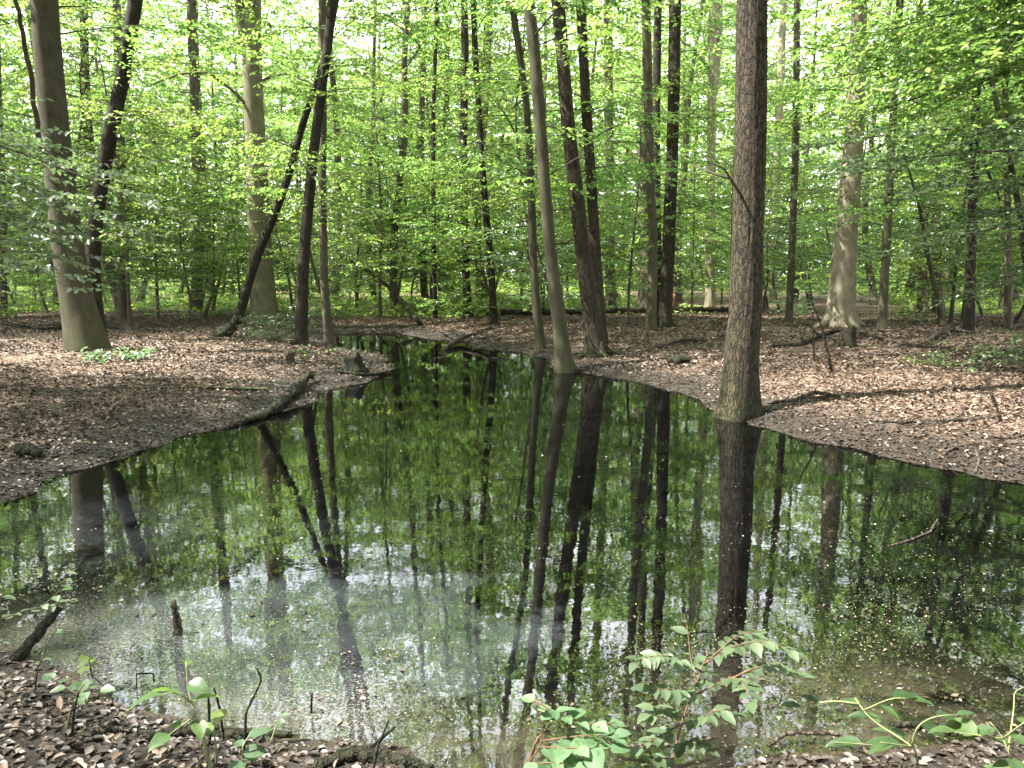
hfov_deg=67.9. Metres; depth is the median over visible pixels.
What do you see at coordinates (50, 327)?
fallen branch
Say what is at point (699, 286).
young beech
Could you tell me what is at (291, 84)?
background tree
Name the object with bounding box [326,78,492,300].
young beech
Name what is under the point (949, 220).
young beech
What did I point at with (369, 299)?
undergrowth
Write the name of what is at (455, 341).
fallen branch
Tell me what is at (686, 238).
young beech
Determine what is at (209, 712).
bare shoot
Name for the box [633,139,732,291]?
young beech
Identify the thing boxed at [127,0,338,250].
background tree
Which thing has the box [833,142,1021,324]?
young beech
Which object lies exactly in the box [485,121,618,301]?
young beech
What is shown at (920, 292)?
background tree
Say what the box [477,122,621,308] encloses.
young beech
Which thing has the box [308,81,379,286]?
background tree
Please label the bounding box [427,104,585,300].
young beech
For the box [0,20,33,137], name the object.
background tree
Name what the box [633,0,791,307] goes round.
background tree
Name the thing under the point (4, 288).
background tree
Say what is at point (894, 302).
shrub
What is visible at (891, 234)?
young beech
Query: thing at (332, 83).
background tree
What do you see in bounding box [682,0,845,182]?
background tree
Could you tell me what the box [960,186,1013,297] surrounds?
young beech
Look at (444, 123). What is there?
background tree
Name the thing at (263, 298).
beech tree
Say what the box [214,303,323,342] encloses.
shrub
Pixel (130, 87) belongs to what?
background tree
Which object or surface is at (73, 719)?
bare shoot
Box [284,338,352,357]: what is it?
shrub
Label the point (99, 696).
fallen branch
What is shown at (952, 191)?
background tree
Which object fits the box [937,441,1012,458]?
fallen branch
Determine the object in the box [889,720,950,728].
fallen branch
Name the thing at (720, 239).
young beech
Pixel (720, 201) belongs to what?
young beech
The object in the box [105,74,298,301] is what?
young beech
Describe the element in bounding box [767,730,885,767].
fallen branch
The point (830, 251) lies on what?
young beech
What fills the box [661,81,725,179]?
background tree
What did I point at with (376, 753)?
bare shoot
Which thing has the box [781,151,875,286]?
young beech
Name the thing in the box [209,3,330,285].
background tree
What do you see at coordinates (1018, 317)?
young beech
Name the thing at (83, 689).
bramble shoot
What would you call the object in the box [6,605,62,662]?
broken stick
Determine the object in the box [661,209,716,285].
young beech
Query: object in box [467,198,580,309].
young beech
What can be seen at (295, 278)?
young beech
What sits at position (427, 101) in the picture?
background tree
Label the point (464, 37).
slender tree
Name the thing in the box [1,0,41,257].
background tree
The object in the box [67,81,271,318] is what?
young beech
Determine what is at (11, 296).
young beech
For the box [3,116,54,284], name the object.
young beech
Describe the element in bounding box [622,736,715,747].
fallen branch
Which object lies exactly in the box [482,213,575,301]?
young beech
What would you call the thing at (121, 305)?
background tree
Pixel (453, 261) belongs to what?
young beech
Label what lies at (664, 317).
dark tree
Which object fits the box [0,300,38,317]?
shrub
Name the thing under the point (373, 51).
background tree
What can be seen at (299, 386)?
fallen log
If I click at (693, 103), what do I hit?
background tree
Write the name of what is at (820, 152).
young beech
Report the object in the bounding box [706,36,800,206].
background tree
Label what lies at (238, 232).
young beech
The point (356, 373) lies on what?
fallen branch
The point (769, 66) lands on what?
background tree
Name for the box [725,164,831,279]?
young beech
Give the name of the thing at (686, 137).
background tree
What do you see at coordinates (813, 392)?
fallen branch
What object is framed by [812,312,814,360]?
bare sapling
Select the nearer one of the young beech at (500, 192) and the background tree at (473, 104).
the young beech at (500, 192)
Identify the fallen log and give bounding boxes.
[226,370,314,427]
[477,306,728,315]
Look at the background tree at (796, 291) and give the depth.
42.49 m
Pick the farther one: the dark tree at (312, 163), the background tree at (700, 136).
the background tree at (700, 136)
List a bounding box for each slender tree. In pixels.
[296,0,501,309]
[339,0,522,317]
[369,0,677,349]
[385,0,535,316]
[385,0,595,324]
[548,0,730,330]
[779,0,1023,328]
[877,1,1023,329]
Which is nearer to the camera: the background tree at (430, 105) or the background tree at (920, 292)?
the background tree at (920, 292)
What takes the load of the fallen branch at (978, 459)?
on the ground
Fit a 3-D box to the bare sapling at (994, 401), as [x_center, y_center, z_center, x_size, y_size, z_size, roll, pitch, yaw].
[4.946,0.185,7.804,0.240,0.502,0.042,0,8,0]
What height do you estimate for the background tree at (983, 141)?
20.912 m
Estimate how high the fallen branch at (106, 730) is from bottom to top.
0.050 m
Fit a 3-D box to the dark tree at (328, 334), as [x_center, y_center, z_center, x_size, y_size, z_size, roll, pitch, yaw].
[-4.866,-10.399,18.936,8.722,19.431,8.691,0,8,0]
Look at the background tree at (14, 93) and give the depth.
34.67 m
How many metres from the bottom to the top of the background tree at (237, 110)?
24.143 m
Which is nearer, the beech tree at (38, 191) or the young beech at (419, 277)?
the beech tree at (38, 191)
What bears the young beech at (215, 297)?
on the ground
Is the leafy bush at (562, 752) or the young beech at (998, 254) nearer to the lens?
the leafy bush at (562, 752)
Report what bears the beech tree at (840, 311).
on the ground
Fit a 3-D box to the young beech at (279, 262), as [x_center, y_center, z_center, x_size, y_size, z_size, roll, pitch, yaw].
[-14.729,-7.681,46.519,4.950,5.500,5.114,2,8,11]
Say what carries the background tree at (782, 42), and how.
on the ground
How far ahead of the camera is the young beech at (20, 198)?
30.67 m
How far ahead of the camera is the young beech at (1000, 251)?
23.68 m
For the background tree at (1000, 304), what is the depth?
28.73 m
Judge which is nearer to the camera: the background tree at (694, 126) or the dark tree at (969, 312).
the dark tree at (969, 312)
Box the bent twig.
[135,672,154,689]
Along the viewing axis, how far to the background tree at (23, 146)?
69.42 m
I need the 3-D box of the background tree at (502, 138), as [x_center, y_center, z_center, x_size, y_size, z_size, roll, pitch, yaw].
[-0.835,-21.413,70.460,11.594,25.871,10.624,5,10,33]
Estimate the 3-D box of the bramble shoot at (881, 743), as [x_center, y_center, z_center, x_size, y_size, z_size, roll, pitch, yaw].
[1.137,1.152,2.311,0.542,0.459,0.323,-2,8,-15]
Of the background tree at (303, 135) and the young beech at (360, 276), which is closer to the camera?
the young beech at (360, 276)
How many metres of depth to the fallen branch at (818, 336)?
15.72 m
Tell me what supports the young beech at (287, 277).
on the ground
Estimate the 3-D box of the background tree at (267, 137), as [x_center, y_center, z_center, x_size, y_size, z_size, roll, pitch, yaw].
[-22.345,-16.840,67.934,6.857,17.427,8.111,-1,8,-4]
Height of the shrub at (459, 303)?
1.027 m
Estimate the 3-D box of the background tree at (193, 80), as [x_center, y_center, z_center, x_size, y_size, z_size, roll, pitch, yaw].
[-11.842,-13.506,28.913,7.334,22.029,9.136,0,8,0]
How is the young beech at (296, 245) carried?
on the ground
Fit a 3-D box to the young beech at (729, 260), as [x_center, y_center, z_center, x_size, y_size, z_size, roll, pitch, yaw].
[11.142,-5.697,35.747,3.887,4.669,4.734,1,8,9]
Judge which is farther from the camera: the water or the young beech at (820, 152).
the young beech at (820, 152)
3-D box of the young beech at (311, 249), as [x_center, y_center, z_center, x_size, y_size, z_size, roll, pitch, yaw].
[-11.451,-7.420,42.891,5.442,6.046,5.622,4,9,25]
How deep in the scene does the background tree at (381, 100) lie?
63.99 m
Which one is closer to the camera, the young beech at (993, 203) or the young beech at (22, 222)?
the young beech at (993, 203)
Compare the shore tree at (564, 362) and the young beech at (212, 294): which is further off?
the young beech at (212, 294)
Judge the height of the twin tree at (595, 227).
20.408 m
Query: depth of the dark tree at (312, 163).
16.75 m
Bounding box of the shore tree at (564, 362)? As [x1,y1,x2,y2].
[474,0,694,372]
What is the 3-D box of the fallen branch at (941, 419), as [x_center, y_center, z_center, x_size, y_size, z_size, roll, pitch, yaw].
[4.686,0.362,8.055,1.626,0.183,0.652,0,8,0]
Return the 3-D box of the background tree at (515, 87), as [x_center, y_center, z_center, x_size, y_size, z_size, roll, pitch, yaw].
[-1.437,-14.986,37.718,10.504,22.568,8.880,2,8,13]
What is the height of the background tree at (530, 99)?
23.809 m
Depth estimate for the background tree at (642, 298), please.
28.32 m
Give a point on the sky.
(306, 3)
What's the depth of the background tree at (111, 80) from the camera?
38.09 m
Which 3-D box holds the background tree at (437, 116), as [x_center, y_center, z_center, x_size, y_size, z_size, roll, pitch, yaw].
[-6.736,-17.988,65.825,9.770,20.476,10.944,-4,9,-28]
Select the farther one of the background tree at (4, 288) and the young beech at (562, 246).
the young beech at (562, 246)
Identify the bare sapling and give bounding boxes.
[809,298,832,370]
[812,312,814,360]
[984,378,1001,422]
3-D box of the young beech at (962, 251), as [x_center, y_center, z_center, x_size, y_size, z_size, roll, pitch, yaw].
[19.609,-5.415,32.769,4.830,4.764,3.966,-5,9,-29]
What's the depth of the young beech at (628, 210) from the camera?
33.35 m
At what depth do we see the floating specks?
3.83 m
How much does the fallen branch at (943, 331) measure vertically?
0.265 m
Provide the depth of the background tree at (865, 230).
33.54 m
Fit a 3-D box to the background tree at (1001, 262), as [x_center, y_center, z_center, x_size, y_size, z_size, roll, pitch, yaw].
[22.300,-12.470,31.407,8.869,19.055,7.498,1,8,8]
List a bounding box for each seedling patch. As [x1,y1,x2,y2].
[78,347,164,364]
[899,356,961,367]
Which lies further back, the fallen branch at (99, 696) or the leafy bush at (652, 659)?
the fallen branch at (99, 696)
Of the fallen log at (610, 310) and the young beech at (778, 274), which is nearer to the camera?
the fallen log at (610, 310)
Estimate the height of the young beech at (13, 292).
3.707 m
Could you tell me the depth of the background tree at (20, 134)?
78.09 m
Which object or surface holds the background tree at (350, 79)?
on the ground
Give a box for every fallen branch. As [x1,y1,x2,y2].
[0,320,160,332]
[10,700,91,708]
[17,409,23,431]
[90,691,130,711]
[91,726,130,735]
[92,375,267,390]
[140,724,291,745]
[224,758,285,767]
[312,727,433,767]
[334,366,399,376]
[362,247,450,324]
[430,321,521,349]
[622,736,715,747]
[654,335,711,347]
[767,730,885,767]
[768,384,858,403]
[771,322,857,347]
[856,330,950,348]
[866,408,1023,423]
[887,519,937,545]
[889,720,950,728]
[924,327,975,344]
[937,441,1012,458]
[940,749,995,762]
[973,445,980,473]
[1000,423,1023,435]
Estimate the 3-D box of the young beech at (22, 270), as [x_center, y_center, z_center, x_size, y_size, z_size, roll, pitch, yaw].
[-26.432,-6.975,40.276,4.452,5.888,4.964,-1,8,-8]
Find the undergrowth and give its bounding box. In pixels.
[8,264,1023,317]
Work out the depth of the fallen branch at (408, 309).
27.00 m
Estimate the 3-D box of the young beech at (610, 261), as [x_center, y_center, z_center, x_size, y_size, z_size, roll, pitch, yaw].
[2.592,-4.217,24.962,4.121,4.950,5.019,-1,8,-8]
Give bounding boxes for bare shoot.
[70,691,79,736]
[207,686,210,743]
[213,688,224,739]
[243,668,261,749]
[310,693,312,712]
[372,720,389,767]
[528,734,540,761]
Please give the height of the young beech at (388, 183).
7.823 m
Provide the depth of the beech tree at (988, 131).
13.03 m
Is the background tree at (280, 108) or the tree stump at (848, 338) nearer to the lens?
the tree stump at (848, 338)
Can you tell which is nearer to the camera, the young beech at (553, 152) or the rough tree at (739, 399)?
the rough tree at (739, 399)
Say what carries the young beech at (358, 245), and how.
on the ground
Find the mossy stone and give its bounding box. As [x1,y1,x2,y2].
[666,354,690,364]
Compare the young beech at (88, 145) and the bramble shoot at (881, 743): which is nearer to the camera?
the bramble shoot at (881, 743)
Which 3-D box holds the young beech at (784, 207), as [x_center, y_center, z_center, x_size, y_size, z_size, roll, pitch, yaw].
[9.877,-6.330,27.931,6.544,8.144,6.218,5,10,34]
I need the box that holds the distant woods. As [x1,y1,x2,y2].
[0,0,1019,291]
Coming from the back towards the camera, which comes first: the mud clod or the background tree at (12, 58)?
the background tree at (12, 58)
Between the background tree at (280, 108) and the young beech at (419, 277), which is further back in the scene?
the background tree at (280, 108)
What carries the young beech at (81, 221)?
on the ground
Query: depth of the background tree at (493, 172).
79.33 m
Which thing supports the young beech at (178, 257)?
on the ground
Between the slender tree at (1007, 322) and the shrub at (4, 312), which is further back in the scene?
the shrub at (4, 312)
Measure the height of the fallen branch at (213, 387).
0.342 m
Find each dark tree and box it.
[0,0,274,335]
[194,0,395,346]
[229,0,419,343]
[586,0,735,327]
[598,0,717,312]
[870,0,1023,332]
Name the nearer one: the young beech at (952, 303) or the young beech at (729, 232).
the young beech at (952, 303)
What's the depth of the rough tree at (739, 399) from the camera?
8.95 m
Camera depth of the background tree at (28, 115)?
61.27 m
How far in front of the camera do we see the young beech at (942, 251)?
37.77 m
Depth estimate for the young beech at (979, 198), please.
31.43 m
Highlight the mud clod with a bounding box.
[14,441,42,457]
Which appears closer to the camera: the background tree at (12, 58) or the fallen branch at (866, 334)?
the fallen branch at (866, 334)
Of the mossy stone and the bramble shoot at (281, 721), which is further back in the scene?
the mossy stone
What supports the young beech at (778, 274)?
on the ground
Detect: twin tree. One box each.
[449,2,623,343]
[473,0,703,358]
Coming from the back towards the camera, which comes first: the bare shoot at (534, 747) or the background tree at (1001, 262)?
the background tree at (1001, 262)
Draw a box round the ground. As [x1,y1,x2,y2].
[0,286,1023,767]
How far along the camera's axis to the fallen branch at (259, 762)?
2.65 m
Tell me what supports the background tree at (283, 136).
on the ground
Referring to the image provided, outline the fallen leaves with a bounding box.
[0,307,1023,767]
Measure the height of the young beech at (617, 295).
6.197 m
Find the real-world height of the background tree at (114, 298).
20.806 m
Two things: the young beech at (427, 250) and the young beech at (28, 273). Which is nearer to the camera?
the young beech at (28, 273)
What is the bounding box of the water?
[0,332,1023,767]
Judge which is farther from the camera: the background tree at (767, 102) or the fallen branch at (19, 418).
the background tree at (767, 102)
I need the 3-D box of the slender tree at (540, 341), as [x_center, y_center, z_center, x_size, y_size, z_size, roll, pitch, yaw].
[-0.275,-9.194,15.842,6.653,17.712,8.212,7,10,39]
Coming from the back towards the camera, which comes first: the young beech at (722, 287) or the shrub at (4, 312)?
the young beech at (722, 287)
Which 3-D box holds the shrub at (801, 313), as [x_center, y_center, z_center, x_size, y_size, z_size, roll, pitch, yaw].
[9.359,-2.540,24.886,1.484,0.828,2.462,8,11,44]
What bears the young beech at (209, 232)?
on the ground
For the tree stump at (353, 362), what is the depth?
13.09 m
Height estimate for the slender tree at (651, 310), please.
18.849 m
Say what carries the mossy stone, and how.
on the ground
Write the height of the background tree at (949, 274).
20.580 m
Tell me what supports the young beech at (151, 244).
on the ground
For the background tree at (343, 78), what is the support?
on the ground
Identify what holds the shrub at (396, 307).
on the ground
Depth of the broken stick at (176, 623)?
3.72 m
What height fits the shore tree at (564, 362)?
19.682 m
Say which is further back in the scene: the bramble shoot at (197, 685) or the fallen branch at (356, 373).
the fallen branch at (356, 373)
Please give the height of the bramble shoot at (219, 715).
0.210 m
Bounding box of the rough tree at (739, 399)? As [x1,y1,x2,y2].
[692,0,767,421]
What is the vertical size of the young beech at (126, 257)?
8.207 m
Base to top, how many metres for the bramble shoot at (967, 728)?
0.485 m
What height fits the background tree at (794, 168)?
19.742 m
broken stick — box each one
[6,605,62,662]
[170,599,182,635]
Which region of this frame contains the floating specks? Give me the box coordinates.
[0,430,1022,763]
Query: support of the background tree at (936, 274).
on the ground
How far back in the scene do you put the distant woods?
73.38 m
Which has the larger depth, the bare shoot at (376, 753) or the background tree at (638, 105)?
the background tree at (638, 105)
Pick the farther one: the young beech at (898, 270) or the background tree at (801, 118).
the background tree at (801, 118)
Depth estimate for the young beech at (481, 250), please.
23.76 m
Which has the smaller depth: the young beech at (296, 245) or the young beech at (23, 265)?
the young beech at (296, 245)
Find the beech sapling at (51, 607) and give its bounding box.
[0,571,78,644]
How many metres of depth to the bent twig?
3.23 m
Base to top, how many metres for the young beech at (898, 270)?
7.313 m
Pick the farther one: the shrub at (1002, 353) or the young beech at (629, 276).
the young beech at (629, 276)
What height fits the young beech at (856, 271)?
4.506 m
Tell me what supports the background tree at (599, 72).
on the ground
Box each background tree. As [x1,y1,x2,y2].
[0,0,108,315]
[0,0,208,312]
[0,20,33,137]
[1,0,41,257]
[1,0,108,305]
[1,52,97,180]
[2,41,36,266]
[2,47,28,127]
[2,67,43,266]
[2,93,37,277]
[19,0,198,301]
[26,0,168,222]
[30,0,189,317]
[65,45,181,216]
[69,48,175,260]
[108,0,281,310]
[109,0,270,299]
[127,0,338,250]
[139,0,279,286]
[171,0,300,284]
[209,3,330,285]
[221,97,293,271]
[228,25,340,232]
[261,0,389,294]
[261,0,444,302]
[265,1,381,260]
[265,68,354,273]
[299,0,433,301]
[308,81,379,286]
[309,41,398,286]
[327,38,417,292]
[328,0,508,300]
[336,2,427,289]
[358,17,439,290]
[363,0,480,293]
[372,3,473,291]
[378,0,553,297]
[379,0,510,297]
[382,66,475,227]
[388,46,471,276]
[407,0,550,296]
[428,0,549,283]
[458,11,557,278]
[467,131,515,272]
[470,0,624,287]
[495,8,590,214]
[497,87,561,247]
[510,0,641,219]
[528,0,702,307]
[548,0,769,307]
[571,0,736,256]
[577,10,681,288]
[592,55,696,289]
[602,0,734,292]
[613,0,817,301]
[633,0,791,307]
[660,25,735,290]
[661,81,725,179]
[682,0,832,198]
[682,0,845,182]
[685,0,891,303]
[700,0,894,322]
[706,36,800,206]
[728,48,831,206]
[766,0,894,297]
[767,67,843,277]
[783,0,970,304]
[832,0,1014,311]
[832,0,1020,300]
[844,1,1008,285]
[867,8,1020,303]
[871,0,1022,312]
[928,105,995,270]
[929,27,1020,275]
[949,4,1023,311]
[987,15,1022,304]
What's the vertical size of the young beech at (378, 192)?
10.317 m
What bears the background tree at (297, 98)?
on the ground
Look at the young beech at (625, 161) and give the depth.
36.07 m
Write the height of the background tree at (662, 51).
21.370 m
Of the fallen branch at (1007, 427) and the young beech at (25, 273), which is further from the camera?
the young beech at (25, 273)
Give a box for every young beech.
[0,0,220,323]
[0,24,248,326]
[0,180,116,296]
[2,75,148,312]
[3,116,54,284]
[4,108,95,306]
[5,156,31,280]
[6,166,199,302]
[7,193,47,286]
[7,212,49,295]
[7,230,46,301]
[8,210,52,303]
[11,199,130,286]
[21,174,134,295]
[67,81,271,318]
[101,226,161,302]
[101,227,166,295]
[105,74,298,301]
[108,188,248,324]
[113,219,182,285]
[136,161,298,318]
[137,215,241,291]
[145,136,300,306]
[147,222,235,299]
[154,194,276,311]
[187,217,275,301]
[189,172,293,295]
[190,156,333,298]
[198,196,341,317]
[209,149,410,326]
[230,194,332,303]
[234,219,296,283]
[273,63,499,316]
[273,197,363,297]
[273,241,330,298]
[288,172,389,302]
[296,166,404,287]
[309,152,429,309]
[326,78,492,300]
[328,219,398,300]
[329,215,410,289]
[342,124,459,281]
[343,200,418,292]
[348,125,505,303]
[350,172,429,295]
[378,157,562,320]
[382,136,515,306]
[385,207,486,292]
[386,217,459,298]
[398,183,482,296]
[400,0,660,323]
[401,162,501,290]
[406,213,470,290]
[422,210,528,308]
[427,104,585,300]
[429,176,569,307]
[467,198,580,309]
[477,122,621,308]
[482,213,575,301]
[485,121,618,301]
[506,107,636,300]
[506,146,631,293]
[514,135,661,285]
[536,179,658,301]
[558,101,732,323]
[569,199,638,298]
[618,163,727,294]
[620,150,769,311]
[625,167,704,295]
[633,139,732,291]
[637,121,828,319]
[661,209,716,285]
[661,222,705,293]
[675,193,731,303]
[678,139,808,278]
[682,100,881,313]
[696,167,803,276]
[697,126,830,307]
[715,153,833,280]
[715,218,786,288]
[716,92,916,304]
[717,211,818,310]
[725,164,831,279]
[764,91,995,287]
[764,197,861,309]
[765,200,892,305]
[779,231,829,299]
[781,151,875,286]
[806,230,891,289]
[809,160,949,283]
[811,236,880,289]
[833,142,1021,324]
[858,51,1023,323]
[859,178,954,295]
[862,54,1023,319]
[862,170,1000,317]
[869,210,963,298]
[890,176,996,285]
[891,161,1017,290]
[900,187,1019,316]
[915,93,1020,273]
[916,203,1018,289]
[917,54,1023,281]
[937,193,1023,297]
[944,174,1023,323]
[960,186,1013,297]
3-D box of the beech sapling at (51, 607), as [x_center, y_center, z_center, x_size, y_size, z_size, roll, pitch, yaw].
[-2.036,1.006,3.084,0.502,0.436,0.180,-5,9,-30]
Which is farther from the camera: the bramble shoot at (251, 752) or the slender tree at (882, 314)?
the slender tree at (882, 314)
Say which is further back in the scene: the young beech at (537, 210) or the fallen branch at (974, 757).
the young beech at (537, 210)
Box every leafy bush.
[521,693,630,767]
[625,614,817,767]
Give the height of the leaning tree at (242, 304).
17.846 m
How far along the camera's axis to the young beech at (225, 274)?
38.96 m
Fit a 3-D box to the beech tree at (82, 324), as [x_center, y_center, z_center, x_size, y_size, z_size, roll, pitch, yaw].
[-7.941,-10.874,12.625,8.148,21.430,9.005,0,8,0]
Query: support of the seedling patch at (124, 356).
on the ground
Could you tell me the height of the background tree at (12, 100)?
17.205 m
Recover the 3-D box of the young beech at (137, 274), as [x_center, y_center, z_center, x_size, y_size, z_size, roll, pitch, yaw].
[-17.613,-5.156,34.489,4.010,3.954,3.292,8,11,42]
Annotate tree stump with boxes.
[280,349,295,363]
[343,352,368,372]
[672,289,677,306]
[838,327,861,347]
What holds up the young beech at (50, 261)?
on the ground
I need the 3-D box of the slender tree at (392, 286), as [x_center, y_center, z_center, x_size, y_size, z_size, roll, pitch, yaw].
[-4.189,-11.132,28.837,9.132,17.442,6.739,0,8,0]
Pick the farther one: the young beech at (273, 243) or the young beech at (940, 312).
the young beech at (273, 243)
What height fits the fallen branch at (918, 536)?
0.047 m
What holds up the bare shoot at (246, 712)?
on the ground
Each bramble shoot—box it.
[34,627,69,689]
[42,672,115,734]
[75,654,102,676]
[128,659,221,767]
[205,709,226,765]
[228,727,272,767]
[270,712,291,743]
[780,689,974,767]
[928,687,1023,767]
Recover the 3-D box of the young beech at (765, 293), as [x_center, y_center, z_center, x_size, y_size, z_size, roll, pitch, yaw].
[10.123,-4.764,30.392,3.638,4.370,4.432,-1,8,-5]
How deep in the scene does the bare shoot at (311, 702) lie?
3.06 m
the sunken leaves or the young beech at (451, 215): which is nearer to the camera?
the sunken leaves
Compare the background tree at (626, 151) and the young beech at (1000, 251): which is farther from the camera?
the background tree at (626, 151)
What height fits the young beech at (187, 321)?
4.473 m
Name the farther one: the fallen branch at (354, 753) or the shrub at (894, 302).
the shrub at (894, 302)
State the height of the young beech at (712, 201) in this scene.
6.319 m
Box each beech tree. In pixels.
[0,98,203,308]
[13,0,236,351]
[150,0,329,323]
[729,0,906,328]
[766,110,1023,308]
[767,0,1023,158]
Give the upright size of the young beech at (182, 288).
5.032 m
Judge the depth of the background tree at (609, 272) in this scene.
30.36 m
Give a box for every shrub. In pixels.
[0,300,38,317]
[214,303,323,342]
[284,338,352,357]
[377,299,429,317]
[407,290,516,318]
[770,294,819,318]
[873,296,954,322]
[915,329,1023,371]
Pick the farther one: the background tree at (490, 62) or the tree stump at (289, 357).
the background tree at (490, 62)
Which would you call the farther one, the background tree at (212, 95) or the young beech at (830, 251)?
the background tree at (212, 95)
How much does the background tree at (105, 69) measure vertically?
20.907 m
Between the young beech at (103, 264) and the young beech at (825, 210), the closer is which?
the young beech at (103, 264)
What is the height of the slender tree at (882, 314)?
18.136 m
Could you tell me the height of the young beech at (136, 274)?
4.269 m
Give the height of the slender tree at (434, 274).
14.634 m
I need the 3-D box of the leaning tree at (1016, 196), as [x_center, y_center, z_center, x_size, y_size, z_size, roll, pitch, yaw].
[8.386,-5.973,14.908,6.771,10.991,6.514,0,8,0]
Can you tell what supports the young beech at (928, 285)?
on the ground
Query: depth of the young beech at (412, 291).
40.12 m
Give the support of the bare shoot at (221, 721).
on the ground
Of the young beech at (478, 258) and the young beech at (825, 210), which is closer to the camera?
the young beech at (478, 258)
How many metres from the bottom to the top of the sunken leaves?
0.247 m
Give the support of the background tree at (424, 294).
on the ground
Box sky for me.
[0,0,1019,275]
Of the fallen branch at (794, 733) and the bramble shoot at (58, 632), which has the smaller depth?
the fallen branch at (794, 733)
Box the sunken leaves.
[0,559,1023,767]
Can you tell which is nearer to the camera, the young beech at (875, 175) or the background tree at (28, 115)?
the young beech at (875, 175)
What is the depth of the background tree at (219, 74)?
39.08 m
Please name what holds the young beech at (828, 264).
on the ground
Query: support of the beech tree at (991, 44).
on the ground
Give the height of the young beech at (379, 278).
8.954 m
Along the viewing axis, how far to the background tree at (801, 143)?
62.85 m
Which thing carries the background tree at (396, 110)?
on the ground
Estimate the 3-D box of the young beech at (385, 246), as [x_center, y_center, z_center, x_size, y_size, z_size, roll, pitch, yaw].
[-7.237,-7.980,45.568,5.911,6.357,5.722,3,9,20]
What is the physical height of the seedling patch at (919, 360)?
0.175 m
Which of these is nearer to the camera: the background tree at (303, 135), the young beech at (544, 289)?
the young beech at (544, 289)
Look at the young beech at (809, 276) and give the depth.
39.99 m
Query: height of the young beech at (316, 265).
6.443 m
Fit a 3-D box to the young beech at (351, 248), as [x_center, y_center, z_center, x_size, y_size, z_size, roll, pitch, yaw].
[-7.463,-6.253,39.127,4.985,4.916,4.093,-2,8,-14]
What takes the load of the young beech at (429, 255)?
on the ground
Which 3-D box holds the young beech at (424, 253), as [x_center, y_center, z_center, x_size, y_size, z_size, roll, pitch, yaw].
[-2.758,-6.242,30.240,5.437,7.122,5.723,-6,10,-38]
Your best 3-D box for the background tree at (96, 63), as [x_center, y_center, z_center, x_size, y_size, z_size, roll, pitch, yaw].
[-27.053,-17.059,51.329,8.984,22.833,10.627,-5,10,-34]
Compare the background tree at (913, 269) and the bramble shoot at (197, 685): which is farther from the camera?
the background tree at (913, 269)
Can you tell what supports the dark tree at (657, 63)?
on the ground
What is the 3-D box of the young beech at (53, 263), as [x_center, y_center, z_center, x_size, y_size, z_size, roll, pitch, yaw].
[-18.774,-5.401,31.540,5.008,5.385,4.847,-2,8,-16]
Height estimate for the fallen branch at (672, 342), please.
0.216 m
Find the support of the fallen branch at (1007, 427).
on the ground
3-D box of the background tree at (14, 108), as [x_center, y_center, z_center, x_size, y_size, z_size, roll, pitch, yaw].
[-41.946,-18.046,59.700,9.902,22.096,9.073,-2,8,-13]
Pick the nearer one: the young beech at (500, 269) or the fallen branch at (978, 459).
the fallen branch at (978, 459)
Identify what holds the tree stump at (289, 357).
on the ground
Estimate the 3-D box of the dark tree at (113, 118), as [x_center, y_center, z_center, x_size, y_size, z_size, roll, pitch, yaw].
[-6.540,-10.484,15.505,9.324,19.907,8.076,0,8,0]
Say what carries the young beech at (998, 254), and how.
on the ground
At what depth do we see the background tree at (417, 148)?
56.15 m
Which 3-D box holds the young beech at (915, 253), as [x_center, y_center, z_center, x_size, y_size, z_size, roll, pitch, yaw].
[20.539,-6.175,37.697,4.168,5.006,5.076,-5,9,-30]
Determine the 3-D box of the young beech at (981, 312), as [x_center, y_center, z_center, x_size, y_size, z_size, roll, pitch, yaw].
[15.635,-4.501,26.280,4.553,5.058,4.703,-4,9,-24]
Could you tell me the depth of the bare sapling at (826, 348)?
11.63 m
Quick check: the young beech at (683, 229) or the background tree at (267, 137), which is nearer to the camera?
the young beech at (683, 229)
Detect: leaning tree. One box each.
[144,0,407,336]
[800,0,1023,283]
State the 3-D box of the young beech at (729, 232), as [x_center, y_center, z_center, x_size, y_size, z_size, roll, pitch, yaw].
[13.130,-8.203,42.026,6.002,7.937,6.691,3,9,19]
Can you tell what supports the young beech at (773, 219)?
on the ground
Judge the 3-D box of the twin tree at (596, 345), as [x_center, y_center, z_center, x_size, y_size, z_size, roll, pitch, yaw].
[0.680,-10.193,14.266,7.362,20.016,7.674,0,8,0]
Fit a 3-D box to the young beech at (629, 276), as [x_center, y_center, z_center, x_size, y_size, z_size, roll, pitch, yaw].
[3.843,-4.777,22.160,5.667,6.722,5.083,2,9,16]
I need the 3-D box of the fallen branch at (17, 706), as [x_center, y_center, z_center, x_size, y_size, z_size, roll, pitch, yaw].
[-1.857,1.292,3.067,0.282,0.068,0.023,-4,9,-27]

